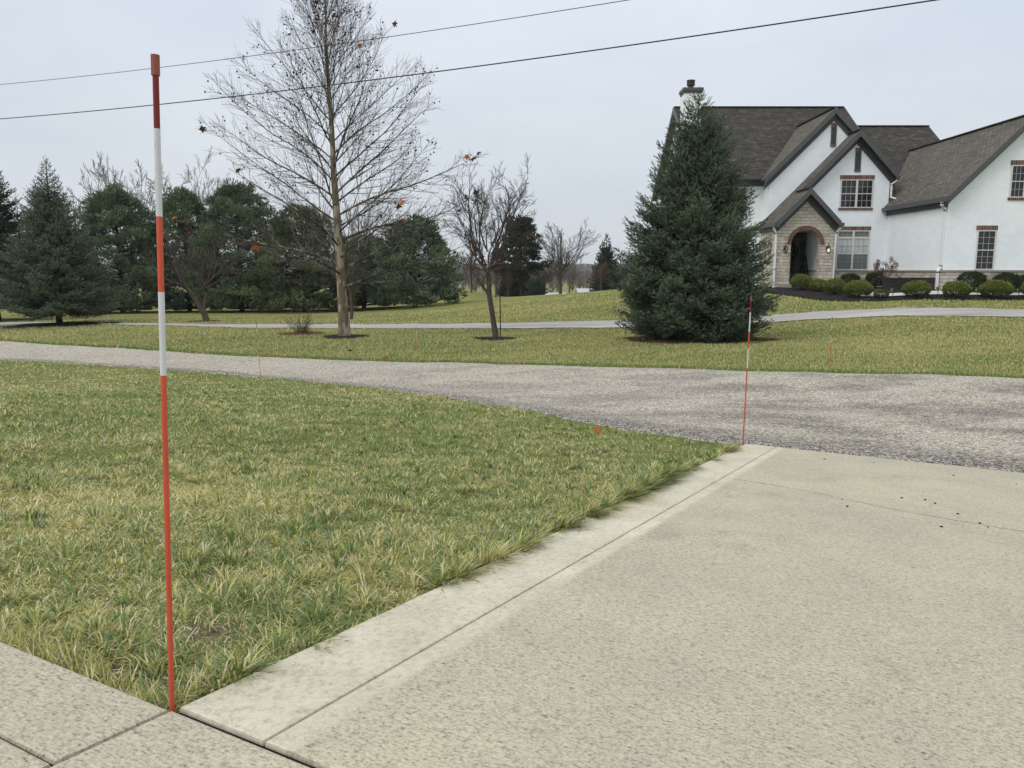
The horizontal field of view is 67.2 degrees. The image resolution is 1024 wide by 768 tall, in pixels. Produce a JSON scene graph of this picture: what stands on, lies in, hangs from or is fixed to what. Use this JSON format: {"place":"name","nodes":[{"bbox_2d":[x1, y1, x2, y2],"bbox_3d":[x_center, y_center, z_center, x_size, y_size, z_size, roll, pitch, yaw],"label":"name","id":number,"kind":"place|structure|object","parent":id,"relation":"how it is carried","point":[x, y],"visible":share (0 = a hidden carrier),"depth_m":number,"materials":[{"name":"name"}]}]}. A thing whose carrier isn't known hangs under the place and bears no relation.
{"place":"outdoors","nodes":[
{"label":"outdoors","id":0,"kind":"place"},
{"bbox_2d":[0,0,627,84],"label":"overhead cable","id":1,"kind":"object","parent":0,"point":[342,43],"visible":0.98,"depth_m":21.64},
{"bbox_2d":[0,0,936,118],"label":"overhead cable","id":2,"kind":"object","parent":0,"point":[523,59],"visible":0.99,"depth_m":17.77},
{"bbox_2d":[0,341,1023,472],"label":"road","id":3,"kind":"structure","parent":0,"point":[959,419],"depth_m":11.10,"materials":[{"name":"grey asphalt"}]},
{"bbox_2d":[0,281,1023,701],"bbox_3d":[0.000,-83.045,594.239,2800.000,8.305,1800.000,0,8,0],"label":"ground","id":4,"kind":"structure","parent":0,"point":[474,297],"depth_m":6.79,"materials":[{"name":"green plant"}]},
{"bbox_2d":[0,170,29,319],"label":"norway spruce","id":5,"kind":"object","parent":4,"relation":"on","point":[7,227],"visible":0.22,"depth_m":41.55,"materials":[{"name":"green plant"}]},
{"bbox_2d":[0,176,71,243],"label":"winter tree","id":6,"kind":"object","parent":4,"relation":"on","point":[13,209],"visible":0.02,"depth_m":70.74,"materials":[{"name":"brown plant"}]},
{"bbox_2d":[0,321,122,328],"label":"mulch ring","id":7,"kind":"object","parent":4,"relation":"on","point":[75,323],"visible":0.97,"depth_m":35.10,"materials":[{"name":"brown soil"}]},
{"bbox_2d":[0,158,131,323],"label":"blue spruce","id":8,"kind":"object","parent":7,"relation":"on","point":[51,278],"visible":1,"depth_m":34.24,"materials":[{"name":"green plant"}]},
{"bbox_2d":[27,188,97,258],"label":"winter tree","id":9,"kind":"object","parent":4,"relation":"on","point":[73,209],"visible":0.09,"depth_m":74.95,"materials":[{"name":"brown plant"}]},
{"bbox_2d":[0,642,167,767],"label":"walkway","id":10,"kind":"structure","parent":4,"relation":"on","point":[52,713],"depth_m":1.29,"materials":[{"name":"concrete"}]},
{"bbox_2d":[0,738,53,766],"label":"expansion joint","id":11,"kind":"object","parent":10,"relation":"on","point":[51,765],"visible":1,"depth_m":1.18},
{"bbox_2d":[0,615,193,712],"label":"kerb grass","id":12,"kind":"structure","parent":4,"relation":"on","point":[63,657],"depth_m":1.49,"materials":[{"name":"green plant"}]},
{"bbox_2d":[65,151,190,296],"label":"winter tree","id":13,"kind":"object","parent":4,"relation":"on","point":[102,176],"visible":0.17,"depth_m":73.20,"materials":[{"name":"brown plant"}]},
{"bbox_2d":[78,662,186,693],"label":"bare soil","id":14,"kind":"structure","parent":4,"relation":"on","point":[136,677],"depth_m":1.49,"materials":[{"name":"brown soil"}]},
{"bbox_2d":[108,311,188,312],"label":"pine straw bed","id":15,"kind":"object","parent":4,"relation":"on","point":[146,311],"visible":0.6,"depth_m":55.52,"materials":[{"name":"brown plant"}]},
{"bbox_2d":[71,181,174,311],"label":"white pine","id":16,"kind":"object","parent":15,"relation":"on","point":[114,198],"visible":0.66,"depth_m":52.96,"materials":[{"name":"green plant"}]},
{"bbox_2d":[150,54,174,711],"bbox_3d":[-0.565,0.102,1.254,0.013,1.215,0.013,2,8,0],"label":"driveway marker","id":17,"kind":"object","parent":4,"relation":"on","point":[155,66],"visible":1,"depth_m":1.23,"materials":[{"name":"red plastic"}]},
{"bbox_2d":[124,146,232,271],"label":"winter tree","id":18,"kind":"object","parent":4,"relation":"on","point":[204,185],"visible":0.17,"depth_m":78.08,"materials":[{"name":"brown plant"}]},
{"bbox_2d":[140,185,232,310],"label":"white pine","id":19,"kind":"object","parent":4,"relation":"on","point":[184,200],"visible":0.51,"depth_m":55.23,"materials":[{"name":"green plant"}]},
{"bbox_2d":[139,222,250,321],"bbox_3d":[-14.773,-5.168,36.161,5.536,4.878,3.410,0,8,0],"label":"leaning bare tree","id":20,"kind":"object","parent":4,"relation":"on","point":[200,307],"visible":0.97,"depth_m":36.11,"materials":[{"name":"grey plant"}]},
{"bbox_2d":[165,571,268,590],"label":"bare soil","id":21,"kind":"structure","parent":4,"relation":"on","point":[208,573],"depth_m":2.11,"materials":[{"name":"brown soil"}]},
{"bbox_2d":[145,618,290,651],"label":"bare soil","id":22,"kind":"structure","parent":4,"relation":"on","point":[213,632],"depth_m":1.72,"materials":[{"name":"brown soil"}]},
{"bbox_2d":[189,309,319,311],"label":"pine straw bed","id":23,"kind":"object","parent":4,"relation":"on","point":[237,310],"visible":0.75,"depth_m":56.21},
{"bbox_2d":[180,177,301,311],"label":"white pine","id":24,"kind":"object","parent":23,"relation":"on","point":[221,197],"visible":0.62,"depth_m":52.98,"materials":[{"name":"green plant"}]},
{"bbox_2d":[256,322,260,377],"bbox_3d":[-4.764,-0.559,14.492,0.014,1.215,0.013,-2,8,0],"label":"driveway marker","id":25,"kind":"object","parent":4,"relation":"on","point":[258,350],"visible":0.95,"depth_m":14.48,"materials":[{"name":"red plastic"}]},
{"bbox_2d":[275,331,321,334],"bbox_3d":[-7.411,-1.811,27.174,1.653,0.044,1.265,3,9,19],"label":"mulch ring","id":26,"kind":"object","parent":4,"relation":"on","point":[300,333],"visible":0.79,"depth_m":26.88,"materials":[{"name":"brown soil"}]},
{"bbox_2d":[284,305,314,333],"bbox_3d":[-7.485,-2.255,26.808,1.315,1.252,1.045,0,8,0],"label":"bare bush","id":27,"kind":"object","parent":26,"relation":"on","point":[305,326],"visible":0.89,"depth_m":26.90,"materials":[{"name":"plant"}]},
{"bbox_2d":[229,202,375,311],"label":"white pine","id":28,"kind":"object","parent":4,"relation":"on","point":[308,288],"visible":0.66,"depth_m":51.64,"materials":[{"name":"green plant"}]},
{"bbox_2d":[170,0,486,335],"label":"sycamore tree","id":29,"kind":"object","parent":4,"relation":"on","point":[337,240],"visible":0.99,"depth_m":24.34,"materials":[{"name":"grey plant"}]},
{"bbox_2d":[0,454,688,713],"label":"lawn grass","id":30,"kind":"structure","parent":4,"relation":"on","point":[145,570],"depth_m":2.44,"materials":[{"name":"green plant"}]},
{"bbox_2d":[286,306,405,310],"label":"pine straw bed","id":31,"kind":"object","parent":4,"relation":"on","point":[353,309],"visible":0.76,"depth_m":55.56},
{"bbox_2d":[326,235,366,318],"bbox_3d":[-8.028,-5.074,37.493,1.978,4.268,2.806,-5,10,-32],"label":"bare tree","id":32,"kind":"object","parent":4,"relation":"on","point":[351,294],"visible":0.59,"depth_m":37.50,"materials":[{"name":"grey plant"}]},
{"bbox_2d":[324,334,369,338],"bbox_3d":[-5.532,-1.608,25.588,1.528,0.048,1.536,-6,10,-34],"label":"mulch ring","id":33,"kind":"object","parent":4,"relation":"on","point":[337,336],"visible":0.83,"depth_m":25.29,"materials":[{"name":"black soil"}]},
{"bbox_2d":[82,251,633,292],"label":"woodland","id":34,"kind":"object","parent":4,"relation":"on","point":[581,280],"visible":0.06,"depth_m":231.02,"materials":[{"name":"plant"}]},
{"bbox_2d":[331,182,396,245],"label":"winter tree","id":35,"kind":"object","parent":4,"relation":"on","point":[352,227],"visible":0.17,"depth_m":90.34,"materials":[{"name":"brown plant"}]},
{"bbox_2d":[324,234,408,307],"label":"white pine","id":36,"kind":"object","parent":4,"relation":"on","point":[362,300],"visible":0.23,"depth_m":56.91,"materials":[{"name":"green plant"}]},
{"bbox_2d":[0,385,740,710],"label":"grass tussocks","id":37,"kind":"object","parent":4,"relation":"on","point":[155,447],"depth_m":2.88,"materials":[{"name":"green plant"}]},
{"bbox_2d":[357,235,401,302],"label":"shrubby pine","id":38,"kind":"object","parent":4,"relation":"on","point":[380,243],"visible":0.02,"depth_m":78.26,"materials":[{"name":"green plant"}]},
{"bbox_2d":[351,214,467,306],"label":"white pine","id":39,"kind":"object","parent":4,"relation":"on","point":[444,287],"visible":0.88,"depth_m":53.06,"materials":[{"name":"green plant"}]},
{"bbox_2d":[374,199,451,276],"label":"winter tree","id":40,"kind":"object","parent":4,"relation":"on","point":[416,234],"visible":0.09,"depth_m":91.82,"materials":[{"name":"brown plant"}]},
{"bbox_2d":[174,442,742,693],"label":"kerb grass","id":41,"kind":"structure","parent":4,"relation":"on","point":[487,558],"depth_m":2.13,"materials":[{"name":"green plant"}]},
{"bbox_2d":[453,249,484,292],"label":"bare tree","id":42,"kind":"object","parent":4,"relation":"on","point":[471,261],"visible":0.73,"depth_m":72.82,"materials":[{"name":"brown plant"}]},
{"bbox_2d":[477,249,507,296],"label":"bare tree","id":43,"kind":"object","parent":4,"relation":"on","point":[495,277],"visible":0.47,"depth_m":70.27,"materials":[{"name":"grey plant"}]},
{"bbox_2d":[474,337,515,339],"bbox_3d":[-0.529,-1.468,24.395,1.318,0.045,1.257,5,10,33],"label":"mulch ring","id":44,"kind":"object","parent":4,"relation":"on","point":[493,338],"visible":0.93,"depth_m":24.14,"materials":[{"name":"brown soil"}]},
{"bbox_2d":[438,153,540,336],"bbox_3d":[-0.706,-4.207,23.977,3.260,5.957,3.639,0,8,0],"label":"bare tree","id":45,"kind":"object","parent":44,"relation":"on","point":[496,248],"visible":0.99,"depth_m":23.87,"materials":[{"name":"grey plant"}]},
{"bbox_2d":[499,284,500,337],"bbox_3d":[-0.370,-2.167,24.161,0.055,1.950,0.035,0,8,0],"label":"tree stake","id":46,"kind":"object","parent":4,"relation":"on","point":[500,309],"visible":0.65,"depth_m":24.11,"materials":[{"name":"black metal"}]},
{"bbox_2d":[497,261,518,296],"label":"bare tree","id":47,"kind":"object","parent":4,"relation":"on","point":[507,278],"visible":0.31,"depth_m":73.30,"materials":[{"name":"plant"}]},
{"bbox_2d":[0,290,1023,377],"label":"meadow grass","id":48,"kind":"structure","parent":4,"relation":"on","point":[329,319],"depth_m":23.28,"materials":[{"name":"green plant"}]},
{"bbox_2d":[497,269,532,296],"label":"shrubby pine","id":49,"kind":"object","parent":4,"relation":"on","point":[514,289],"visible":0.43,"depth_m":86.22,"materials":[{"name":"green plant"}]},
{"bbox_2d":[496,522,538,530],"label":"bare soil","id":50,"kind":"structure","parent":4,"relation":"on","point":[519,525],"depth_m":2.86,"materials":[{"name":"brown soil"}]},
{"bbox_2d":[490,213,551,295],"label":"layered pine","id":51,"kind":"object","parent":4,"relation":"on","point":[531,252],"visible":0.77,"depth_m":70.08,"materials":[{"name":"green plant"}]},
{"bbox_2d":[524,270,548,295],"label":"young spruce","id":52,"kind":"object","parent":4,"relation":"on","point":[536,286],"visible":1,"depth_m":65.14,"materials":[{"name":"green plant"}]},
{"bbox_2d":[536,264,554,292],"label":"bare tree","id":53,"kind":"object","parent":4,"relation":"on","point":[545,277],"visible":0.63,"depth_m":77.15,"materials":[{"name":"plant"}]},
{"bbox_2d":[536,236,576,293],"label":"bare tree","id":54,"kind":"object","parent":4,"relation":"on","point":[560,271],"visible":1,"depth_m":65.07,"materials":[{"name":"grey plant"}]},
{"bbox_2d":[530,218,599,293],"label":"bare tree","id":55,"kind":"object","parent":4,"relation":"on","point":[561,246],"visible":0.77,"depth_m":70.84,"materials":[{"name":"brown plant"}]},
{"bbox_2d":[557,259,585,292],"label":"bare tree","id":56,"kind":"object","parent":4,"relation":"on","point":[570,278],"visible":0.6,"depth_m":79.18,"materials":[{"name":"grey plant"}]},
{"bbox_2d":[575,288,592,292],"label":"building","id":57,"kind":"structure","parent":4,"relation":"on","point":[582,290],"depth_m":104.98,"materials":[{"name":"white"}]},
{"bbox_2d":[558,448,613,454],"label":"bare soil","id":58,"kind":"structure","parent":4,"relation":"on","point":[583,450],"depth_m":4.74,"materials":[{"name":"brown soil"}]},
{"bbox_2d":[593,425,600,435],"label":"fallen leaf","id":59,"kind":"object","parent":4,"relation":"on","point":[596,430],"visible":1,"depth_m":5.66,"materials":[{"name":"orange plant"}]},
{"bbox_2d":[587,258,611,290],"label":"bare tree","id":60,"kind":"object","parent":4,"relation":"on","point":[600,272],"visible":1,"depth_m":77.20,"materials":[{"name":"brown plant"}]},
{"bbox_2d":[586,233,622,291],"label":"distant spruce","id":61,"kind":"object","parent":4,"relation":"on","point":[607,253],"visible":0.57,"depth_m":84.39,"materials":[{"name":"green plant"}]},
{"bbox_2d":[511,457,706,551],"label":"kerb grass","id":62,"kind":"structure","parent":4,"relation":"on","point":[589,512],"depth_m":2.92,"materials":[{"name":"green plant"}]},
{"bbox_2d":[615,262,627,283],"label":"bare tree","id":63,"kind":"object","parent":4,"relation":"on","point":[621,272],"visible":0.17,"depth_m":88.67,"materials":[{"name":"plant"}]},
{"bbox_2d":[622,336,778,342],"bbox_3d":[5.750,-1.372,23.228,4.627,0.116,3.367,0,8,0],"label":"mulch ring","id":64,"kind":"object","parent":4,"relation":"on","point":[636,338],"visible":0.32,"depth_m":22.57,"materials":[{"name":"brown soil"}]},
{"bbox_2d":[605,86,782,343],"bbox_3d":[5.378,-4.830,22.736,5.259,7.553,4.954,0,8,0],"label":"blue spruce","id":65,"kind":"object","parent":64,"relation":"on","point":[694,275],"visible":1,"depth_m":21.83,"materials":[{"name":"green plant"}]},
{"bbox_2d":[742,296,751,445],"bbox_3d":[1.620,0.005,5.327,0.015,1.215,0.013,1,8,0],"label":"driveway marker","id":66,"kind":"object","parent":4,"relation":"on","point":[747,369],"visible":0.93,"depth_m":5.31,"materials":[{"name":"red plastic"}]},
{"bbox_2d":[651,79,1023,291],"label":"house","id":67,"kind":"structure","parent":4,"relation":"on","point":[840,191],"depth_m":38.67,"materials":[{"name":"white paint"}]},
{"bbox_2d":[729,187,746,212],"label":"window","id":68,"kind":"structure","parent":67,"relation":"in","point":[739,187],"depth_m":40.83,"materials":[{"name":"beige plastic"}]},
{"bbox_2d":[790,245,798,258],"bbox_3d":[14.503,-6.838,39.931,0.824,0.808,0.329,0,8,0],"label":"wreath","id":69,"kind":"object","parent":67,"relation":"attached to","point":[797,252],"visible":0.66,"depth_m":39.87,"materials":[{"name":"green plant"}]},
{"bbox_2d":[799,255,808,282],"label":"porch topiary","id":70,"kind":"object","parent":67,"relation":"on","point":[804,260],"visible":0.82,"depth_m":39.47,"materials":[{"name":"green plant"}]},
{"bbox_2d":[835,230,869,269],"bbox_3d":[17.425,-6.839,39.392,1.650,1.990,0.055,0,8,0],"label":"window","id":71,"kind":"structure","parent":67,"relation":"in","point":[852,249],"depth_m":39.40,"materials":[{"name":"white glass"}]},
{"bbox_2d":[839,179,873,207],"bbox_3d":[17.440,-9.634,38.983,1.640,1.400,0.055,0,8,0],"label":"window","id":72,"kind":"structure","parent":67,"relation":"in","point":[854,193],"depth_m":38.98,"materials":[{"name":"white glass"}]},
{"bbox_2d":[974,230,996,269],"bbox_3d":[20.885,-5.908,33.970,0.830,1.720,0.055,0,8,0],"label":"window","id":73,"kind":"structure","parent":67,"relation":"in","point":[986,239],"depth_m":33.97,"materials":[{"name":"white glass"}]},
{"bbox_2d":[1009,165,1023,197],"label":"window","id":74,"kind":"structure","parent":67,"relation":"in","point":[1016,190],"depth_m":33.55,"materials":[{"name":"white glass"}]},
{"bbox_2d":[752,285,1023,300],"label":"mulch bed","id":75,"kind":"object","parent":4,"relation":"on","point":[812,294],"visible":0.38,"depth_m":33.52,"materials":[{"name":"black soil"}]},
{"bbox_2d":[790,273,812,289],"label":"boxwood shrub","id":76,"kind":"object","parent":75,"relation":"on","point":[795,278],"visible":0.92,"depth_m":36.55,"materials":[{"name":"green plant"}]},
{"bbox_2d":[809,278,825,290],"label":"boxwood shrub","id":77,"kind":"object","parent":75,"relation":"on","point":[813,285],"visible":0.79,"depth_m":35.73,"materials":[{"name":"green plant"}]},
{"bbox_2d":[823,277,846,293],"bbox_3d":[14.525,-4.399,34.633,1.087,0.815,1.065,5,10,31],"label":"boxwood shrub","id":78,"kind":"object","parent":75,"relation":"on","point":[836,283],"visible":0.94,"depth_m":34.41,"materials":[{"name":"green plant"}]},
{"bbox_2d":[840,273,860,285],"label":"boxwood shrub","id":79,"kind":"object","parent":75,"relation":"on","point":[847,278],"visible":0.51,"depth_m":37.90,"materials":[{"name":"green plant"}]},
{"bbox_2d":[843,279,873,296],"bbox_3d":[14.937,-4.110,33.228,1.300,0.816,1.274,-8,11,-43],"label":"boxwood shrub","id":80,"kind":"object","parent":75,"relation":"on","point":[863,284],"visible":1,"depth_m":32.97,"materials":[{"name":"green plant"}]},
{"bbox_2d":[864,272,884,287],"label":"boxwood shrub","id":81,"kind":"object","parent":75,"relation":"on","point":[870,276],"visible":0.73,"depth_m":37.42,"materials":[{"name":"green plant"}]},
{"bbox_2d":[873,289,889,297],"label":"boxwood shrub","id":82,"kind":"object","parent":75,"relation":"on","point":[876,293],"visible":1,"depth_m":32.40,"materials":[{"name":"green plant"}]},
{"bbox_2d":[873,256,898,285],"bbox_3d":[17.852,-5.352,36.885,1.154,1.532,1.008,0,8,0],"label":"dried hydrangea","id":83,"kind":"object","parent":75,"relation":"on","point":[882,271],"visible":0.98,"depth_m":36.77,"materials":[{"name":"brown plant"}]},
{"bbox_2d":[882,278,908,288],"bbox_3d":[18.050,-4.712,36.083,1.060,0.531,0.830,0,8,0],"label":"wooden planter","id":84,"kind":"object","parent":75,"relation":"on","point":[894,283],"visible":0.69,"depth_m":35.72,"materials":[{"name":"brown wood"}]},
{"bbox_2d":[901,280,932,296],"bbox_3d":[16.921,-3.978,32.213,1.241,0.766,1.216,3,9,18],"label":"boxwood shrub","id":85,"kind":"object","parent":75,"relation":"on","point":[926,289],"visible":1,"depth_m":31.98,"materials":[{"name":"green plant"}]},
{"bbox_2d":[909,278,935,289],"bbox_3d":[18.500,-4.504,34.598,1.060,0.551,0.630,0,8,0],"label":"wooden planter","id":86,"kind":"object","parent":75,"relation":"on","point":[931,281],"visible":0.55,"depth_m":34.34,"materials":[{"name":"brown wood"}]},
{"bbox_2d":[942,280,972,296],"bbox_3d":[18.543,-3.951,32.089,1.193,0.778,1.217,6,10,34],"label":"boxwood shrub","id":87,"kind":"object","parent":75,"relation":"on","point":[961,284],"visible":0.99,"depth_m":31.86,"materials":[{"name":"green plant"}]},
{"bbox_2d":[956,270,987,291],"bbox_3d":[20.220,-4.490,33.856,1.278,1.025,1.296,-7,11,-40],"label":"boxwood shrub","id":88,"kind":"object","parent":75,"relation":"on","point":[981,278],"visible":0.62,"depth_m":33.52,"materials":[{"name":"green plant"}]},
{"bbox_2d":[978,279,1015,297],"bbox_3d":[20.273,-3.982,32.237,1.418,0.840,1.390,-4,9,-25],"label":"boxwood shrub","id":89,"kind":"object","parent":75,"relation":"on","point":[1008,289],"visible":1,"depth_m":31.95,"materials":[{"name":"green plant"}]},
{"bbox_2d":[991,272,1022,290],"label":"boxwood shrub","id":90,"kind":"object","parent":75,"relation":"on","point":[1017,280],"visible":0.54,"depth_m":33.47,"materials":[{"name":"green plant"}]},
{"bbox_2d":[857,291,1023,295],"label":"garden walk","id":91,"kind":"structure","parent":4,"relation":"on","point":[941,292],"depth_m":33.22,"materials":[{"name":"concrete"}]},
{"bbox_2d":[0,308,1023,327],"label":"driveway","id":92,"kind":"structure","parent":0,"point":[869,313],"depth_m":29.74,"materials":[{"name":"concrete"}]},
{"bbox_2d":[0,0,1023,265],"label":"sky","id":93,"kind":"structure","parent":0,"point":[590,124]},
{"bbox_2d":[50,444,1023,767],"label":"driveway","id":94,"kind":"structure","parent":0,"point":[710,614],"depth_m":1.66,"materials":[{"name":"concrete"}]},
{"bbox_2d":[178,713,315,767],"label":"expansion joint","id":95,"kind":"object","parent":94,"relation":"on","point":[253,743],"visible":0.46,"depth_m":1.24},
{"bbox_2d":[722,477,1023,531],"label":"surface crack","id":96,"kind":"object","parent":94,"relation":"on","point":[885,507],"visible":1,"depth_m":3.31,"materials":[{"name":"grey concrete"}]},
{"bbox_2d":[448,264,635,278],"bbox_3d":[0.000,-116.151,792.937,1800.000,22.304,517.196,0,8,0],"label":"hills","id":97,"kind":"structure","parent":0,"point":[585,265],"depth_m":717.28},
{"bbox_2d":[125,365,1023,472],"bbox_3d":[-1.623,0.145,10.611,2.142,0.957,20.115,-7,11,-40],"label":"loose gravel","id":98,"kind":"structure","parent":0,"point":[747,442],"depth_m":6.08,"materials":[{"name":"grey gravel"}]}
]}

